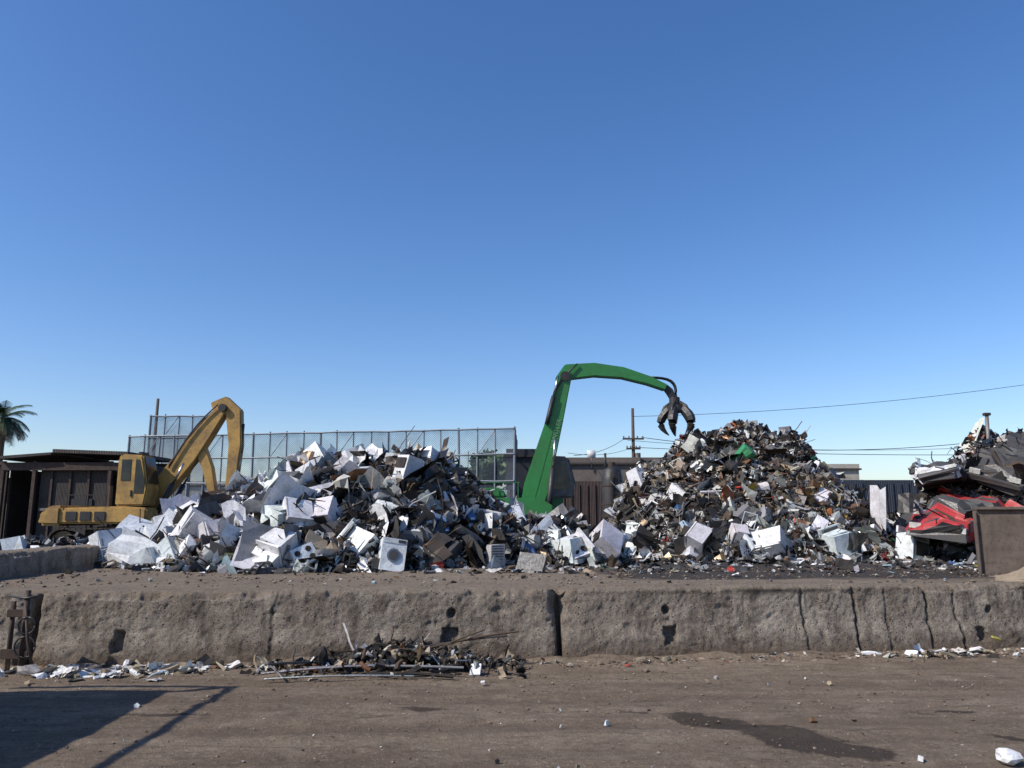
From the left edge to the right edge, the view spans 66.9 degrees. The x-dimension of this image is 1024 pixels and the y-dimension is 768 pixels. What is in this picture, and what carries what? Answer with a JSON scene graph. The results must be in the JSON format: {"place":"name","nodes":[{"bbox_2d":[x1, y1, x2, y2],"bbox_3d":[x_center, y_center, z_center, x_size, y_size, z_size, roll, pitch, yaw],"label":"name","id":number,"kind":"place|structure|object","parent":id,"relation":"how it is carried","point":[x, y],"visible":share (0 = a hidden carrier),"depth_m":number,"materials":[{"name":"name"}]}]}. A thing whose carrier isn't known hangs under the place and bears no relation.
{"place":"outdoors","nodes":[
{"label":"outdoors","id":0,"kind":"place"},
{"bbox_2d":[185,481,225,484],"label":"parapet","id":1,"kind":"structure","parent":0,"point":[205,482],"depth_m":59.44,"materials":[{"name":"grey concrete"}]},
{"bbox_2d":[503,490,509,497],"bbox_3d":[-2.600,6.073,34.947,5.020,2.520,2.460,0,-10,0],"label":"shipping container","id":2,"kind":"object","parent":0,"point":[507,492],"visible":0.03,"depth_m":33.92,"materials":[{"name":"grey metal"}]},
{"bbox_2d":[0,560,1023,767],"bbox_3d":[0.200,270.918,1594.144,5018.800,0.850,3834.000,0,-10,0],"label":"ground","id":3,"kind":"structure","parent":0,"point":[577,738],"depth_m":6.71,"materials":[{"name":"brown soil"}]},
{"bbox_2d":[0,400,36,470],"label":"palm tree","id":4,"kind":"object","parent":3,"relation":"on","point":[10,427],"visible":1,"depth_m":60.02,"materials":[{"name":"green plant"}]},
{"bbox_2d":[0,590,36,673],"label":"steel gate post","id":5,"kind":"object","parent":3,"relation":"on","point":[22,653],"visible":0.96,"depth_m":8.26,"materials":[{"name":"grey metal"}]},
{"bbox_2d":[0,462,40,538],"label":"lean to shed","id":6,"kind":"object","parent":3,"relation":"on","point":[15,506],"visible":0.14,"depth_m":30.66,"materials":[{"name":"metal"}]},
{"bbox_2d":[0,591,42,665],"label":"concrete barrier","id":7,"kind":"object","parent":3,"relation":"on","point":[6,601],"visible":0.52,"depth_m":8.72,"materials":[{"name":"grey concrete"}]},
{"bbox_2d":[0,530,88,549],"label":"scrap heap","id":8,"kind":"object","parent":3,"relation":"on","point":[31,541],"visible":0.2,"depth_m":20.45,"materials":[{"name":"metal"}]},
{"bbox_2d":[0,544,99,578],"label":"concrete block wall","id":9,"kind":"structure","parent":3,"relation":"on","point":[34,561],"depth_m":11.97,"materials":[{"name":"grey concrete"}]},
{"bbox_2d":[0,449,170,537],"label":"scrap shed","id":10,"kind":"structure","parent":3,"relation":"on","point":[76,476],"depth_m":29.25,"materials":[{"name":"metal"}]},
{"bbox_2d":[68,499,92,533],"bbox_3d":[-16.200,5.110,29.075,0.800,1.600,0.040,0,-10,0],"label":"loading door","id":11,"kind":"structure","parent":10,"relation":"in","point":[74,502],"depth_m":29.15,"materials":[{"name":"black metal"}]},
{"bbox_2d":[38,397,244,542],"bbox_3d":[-11.928,3.037,25.856,5.909,5.248,2.900,0,-10,0],"label":"yellow excavator","id":12,"kind":"object","parent":3,"relation":"on","point":[143,485],"visible":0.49,"depth_m":25.30,"materials":[{"name":"metal"}]},
{"bbox_2d":[121,459,131,480],"bbox_3d":[-12.260,2.731,24.633,0.300,0.670,0.012,0,-10,0],"label":"cab rear window","id":13,"kind":"structure","parent":12,"relation":"in","point":[126,463],"depth_m":24.63,"materials":[{"name":"black glass"}]},
{"bbox_2d":[133,459,144,492],"bbox_3d":[-11.810,2.929,24.600,0.320,1.070,0.012,0,-10,0],"label":"cab side window","id":14,"kind":"structure","parent":12,"relation":"in","point":[139,482],"depth_m":24.58,"materials":[{"name":"black glass"}]},
{"bbox_2d":[152,398,158,455],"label":"utility pole","id":15,"kind":"object","parent":3,"relation":"on","point":[156,419],"visible":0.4,"depth_m":45.23,"materials":[{"name":"brown wood"}]},
{"bbox_2d":[147,414,206,498],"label":"chain link fence","id":16,"kind":"object","parent":3,"relation":"on","point":[164,430],"visible":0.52,"depth_m":43.18,"materials":[{"name":"grey metal"}]},
{"bbox_2d":[174,487,223,498],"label":"walls","id":17,"kind":"structure","parent":3,"relation":"on","point":[191,492],"depth_m":59.46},
{"bbox_2d":[32,586,556,665],"bbox_3d":[-2.406,2.808,9.018,5.859,0.840,0.460,1,-10,-4],"label":"concrete barrier","id":18,"kind":"object","parent":3,"relation":"on","point":[117,627],"visible":0.94,"depth_m":8.90,"materials":[{"name":"grey concrete"}]},
{"bbox_2d":[127,426,514,498],"bbox_3d":[-10.352,5.260,39.666,21.404,5.779,0.164,-2,-10,11],"label":"chain link fence","id":19,"kind":"object","parent":3,"relation":"on","point":[269,457],"visible":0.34,"depth_m":39.79,"materials":[{"name":"grey metal"}]},
{"bbox_2d":[87,426,642,574],"bbox_3d":[-2.948,2.380,15.483,10.843,3.139,7.334,0,-10,0],"label":"scrap heap","id":20,"kind":"object","parent":3,"relation":"on","point":[434,507],"visible":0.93,"depth_m":13.76,"materials":[{"name":"metal"}]},
{"bbox_2d":[170,505,212,537],"bbox_3d":[-5.599,2.663,13.346,1.017,1.143,0.573,0,-10,0],"label":"refrigerator","id":21,"kind":"object","parent":20,"relation":"on","point":[191,519],"visible":0.43,"depth_m":13.19,"materials":[{"name":"metal"}]},
{"bbox_2d":[224,552,233,560],"bbox_3d":[-4.398,2.865,12.445,0.380,0.324,0.336,1,-10,-6],"label":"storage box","id":22,"kind":"object","parent":20,"relation":"on","point":[230,555],"visible":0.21,"depth_m":12.30,"materials":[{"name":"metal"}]},
{"bbox_2d":[260,498,300,526],"bbox_3d":[-3.923,2.319,13.122,0.608,0.790,0.549,-7,-12,34],"label":"washing machine","id":23,"kind":"object","parent":20,"relation":"on","point":[277,511],"visible":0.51,"depth_m":12.90,"materials":[{"name":"metal"}]},
{"bbox_2d":[251,623,526,680],"bbox_3d":[-1.307,2.969,8.371,2.937,0.671,1.120,0,-10,0],"label":"debris heap","id":24,"kind":"object","parent":3,"relation":"on","point":[380,654],"visible":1,"depth_m":8.29,"materials":[{"name":"metal"}]},
{"bbox_2d":[378,537,407,571],"bbox_3d":[-1.952,2.797,12.552,0.484,0.651,0.503,2,-10,-14],"label":"washing machine","id":25,"kind":"object","parent":3,"relation":"on","point":[392,554],"visible":0.88,"depth_m":12.37,"materials":[{"name":"metal"}]},
{"bbox_2d":[457,448,505,489],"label":"leafy tree","id":26,"kind":"object","parent":3,"relation":"on","point":[484,466],"visible":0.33,"depth_m":48.93,"materials":[{"name":"green plant"}]},
{"bbox_2d":[486,544,504,566],"bbox_3d":[-0.290,3.009,13.586,0.259,0.412,0.263,4,-10,-22],"label":"air conditioner","id":27,"kind":"object","parent":3,"relation":"on","point":[498,550],"visible":0.6,"depth_m":13.50,"materials":[{"name":"metal"}]},
{"bbox_2d":[0,545,1023,767],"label":"litter","id":28,"kind":"object","parent":3,"relation":"on","point":[1007,756],"visible":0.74,"depth_m":10.17,"materials":[{"name":"metal"}]},
{"bbox_2d":[513,427,517,497],"bbox_3d":[0.203,5.596,41.637,0.148,5.774,8.107,0,-10,1],"label":"chain link fence","id":29,"kind":"object","parent":3,"relation":"on","point":[515,443],"visible":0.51,"depth_m":37.90,"materials":[{"name":"grey metal"}]},
{"bbox_2d":[503,449,535,497],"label":"dark shed","id":30,"kind":"structure","parent":3,"relation":"on","point":[524,457],"depth_m":39.82,"materials":[{"name":"metal"}]},
{"bbox_2d":[515,552,547,572],"bbox_3d":[0.334,2.840,12.174,0.498,0.398,0.403,-4,-11,24],"label":"concrete rubble block","id":31,"kind":"object","parent":3,"relation":"on","point":[529,562],"visible":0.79,"depth_m":12.06,"materials":[{"name":"concrete"}]},
{"bbox_2d":[481,363,695,514],"bbox_3d":[2.225,2.549,26.952,8.522,6.636,3.000,0,-10,0],"label":"green material handler","id":32,"kind":"object","parent":3,"relation":"on","point":[549,484],"visible":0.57,"depth_m":26.98,"materials":[{"name":"metal"}]},
{"bbox_2d":[554,461,570,488],"bbox_3d":[1.670,3.196,27.292,0.780,1.000,0.014,0,-10,0],"label":"cab side window","id":33,"kind":"structure","parent":32,"relation":"in","point":[562,479],"depth_m":27.27,"materials":[{"name":"black glass"}]},
{"bbox_2d":[563,481,624,526],"bbox_3d":[3.600,5.959,35.473,6.020,2.920,2.460,0,-10,0],"label":"shipping container","id":34,"kind":"object","parent":3,"relation":"on","point":[586,498],"visible":0.1,"depth_m":34.40,"materials":[{"name":"brown metal"}]},
{"bbox_2d":[601,453,622,520],"bbox_3d":[3.850,4.536,29.636,0.880,3.780,0.925,0,-10,0],"label":"storage tank","id":35,"kind":"object","parent":3,"relation":"on","point":[610,491],"visible":0.34,"depth_m":29.45,"materials":[{"name":"black metal"}]},
{"bbox_2d":[623,408,643,456],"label":"utility pole","id":36,"kind":"object","parent":3,"relation":"on","point":[633,449],"visible":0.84,"depth_m":54.95,"materials":[{"name":"brown wood"}]},
{"bbox_2d":[634,447,894,454],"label":"overhead wire","id":37,"kind":"object","parent":36,"relation":"attached to","point":[817,453],"visible":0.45,"depth_m":53.63,"materials":[{"name":"black metal"}]},
{"bbox_2d":[628,440,956,449],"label":"overhead wire","id":38,"kind":"object","parent":36,"relation":"attached to","point":[813,449],"visible":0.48,"depth_m":53.38,"materials":[{"name":"black metal"}]},
{"bbox_2d":[643,437,961,449],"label":"overhead wire","id":39,"kind":"object","parent":36,"relation":"attached to","point":[858,449],"visible":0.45,"depth_m":53.49,"materials":[{"name":"black metal"}]},
{"bbox_2d":[633,385,1020,416],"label":"overhead wire","id":40,"kind":"object","parent":36,"relation":"attached to","point":[849,404],"visible":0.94,"depth_m":54.20,"materials":[{"name":"black metal"}]},
{"bbox_2d":[601,419,904,562],"bbox_3d":[7.757,3.100,21.187,11.637,4.532,8.789,0,-10,0],"label":"scrap heap","id":41,"kind":"object","parent":3,"relation":"on","point":[696,494],"visible":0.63,"depth_m":19.13,"materials":[{"name":"metal"}]},
{"bbox_2d":[732,443,755,461],"bbox_3d":[6.109,1.892,20.363,0.628,0.660,0.469,-6,-12,33],"label":"scrap metal piece","id":42,"kind":"object","parent":41,"relation":"on","point":[747,450],"visible":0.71,"depth_m":20.18,"materials":[{"name":"plastic"}]},
{"bbox_2d":[895,525,929,559],"bbox_3d":[9.117,3.674,17.617,0.701,0.908,0.517,5,-11,-28],"label":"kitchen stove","id":43,"kind":"object","parent":41,"relation":"on","point":[913,548],"visible":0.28,"depth_m":17.46,"materials":[{"name":"metal"}]},
{"bbox_2d":[737,525,787,556],"bbox_3d":[5.594,3.683,17.623,1.270,0.936,0.704,-7,-12,35],"label":"refrigerator","id":44,"kind":"object","parent":3,"relation":"on","point":[771,540],"visible":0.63,"depth_m":17.32,"materials":[{"name":"metal"}]},
{"bbox_2d":[557,582,1023,656],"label":"concrete barrier","id":45,"kind":"object","parent":3,"relation":"on","point":[648,620],"visible":0.98,"depth_m":9.48,"materials":[{"name":"grey concrete"}]},
{"bbox_2d":[817,523,858,559],"bbox_3d":[7.326,3.599,17.450,0.729,0.907,0.586,2,-10,-11],"label":"washing machine","id":46,"kind":"object","parent":3,"relation":"on","point":[835,541],"visible":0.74,"depth_m":17.24,"materials":[{"name":"metal"}]},
{"bbox_2d":[841,480,920,512],"bbox_3d":[17.000,6.077,36.467,4.620,3.020,2.460,0,-10,0],"label":"shipping container","id":47,"kind":"object","parent":3,"relation":"on","point":[894,488],"visible":0.24,"depth_m":35.48,"materials":[{"name":"grey metal"}]},
{"bbox_2d":[888,418,1023,561],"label":"scrap heap","id":48,"kind":"object","parent":3,"relation":"on","point":[945,551],"visible":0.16,"depth_m":18.92,"materials":[{"name":"metal"}]},
{"bbox_2d":[908,448,966,492],"bbox_3d":[10.704,2.253,19.393,1.471,1.141,2.596,-6,-11,30],"label":"wrecked car","id":49,"kind":"object","parent":48,"relation":"on","point":[931,477],"visible":0.89,"depth_m":18.66,"materials":[{"name":"metal"}]},
{"bbox_2d":[898,484,1022,542],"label":"wrecked car","id":50,"kind":"object","parent":48,"relation":"on","point":[948,516],"visible":0.71,"depth_m":17.47,"materials":[{"name":"metal"}]},
{"bbox_2d":[982,413,990,447],"bbox_3d":[12.030,1.480,19.527,0.160,1.515,0.120,0,-10,0],"label":"bent steel post","id":51,"kind":"object","parent":48,"relation":"on","point":[987,415],"visible":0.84,"depth_m":19.57,"materials":[{"name":"silver metal"}]},
{"bbox_2d":[964,427,1023,495],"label":"wrecked car","id":52,"kind":"object","parent":48,"relation":"on","point":[999,466],"visible":1,"depth_m":18.61,"materials":[{"name":"metal"}]},
{"bbox_2d":[971,507,1023,574],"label":"steel scrap bin","id":53,"kind":"object","parent":3,"relation":"on","point":[999,536],"visible":0.91,"depth_m":11.64,"materials":[{"name":"metal"}]},
{"bbox_2d":[990,567,1023,581],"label":"dirt mound","id":54,"kind":"object","parent":3,"relation":"on","point":[1017,575],"visible":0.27,"depth_m":10.72,"materials":[{"name":"soil"}]},
{"bbox_2d":[0,0,1023,488],"label":"sky","id":55,"kind":"structure","parent":0,"point":[306,215],"materials":[{"name":"blue"}]},
{"bbox_2d":[566,457,661,480],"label":"brown warehouse","id":56,"kind":"structure","parent":0,"point":[581,469],"depth_m":45.77,"materials":[{"name":"metal"}]},
{"bbox_2d":[587,450,595,469],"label":"satellite dish","id":57,"kind":"object","parent":56,"relation":"on","point":[591,454],"visible":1,"depth_m":45.80,"materials":[{"name":"white paint"}]},
{"bbox_2d":[827,464,858,467],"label":"parapet","id":58,"kind":"structure","parent":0,"point":[843,465],"depth_m":54.68,"materials":[{"name":"grey concrete"}]},
{"bbox_2d":[834,470,859,479],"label":"walls","id":59,"kind":"structure","parent":0,"point":[853,474],"depth_m":54.70,"materials":[{"name":"grey paint"}]},
{"bbox_2d":[833,468,861,469],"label":"roof","id":60,"kind":"structure","parent":59,"relation":"on","point":[847,468],"depth_m":54.62,"materials":[{"name":"metal"}]}
]}

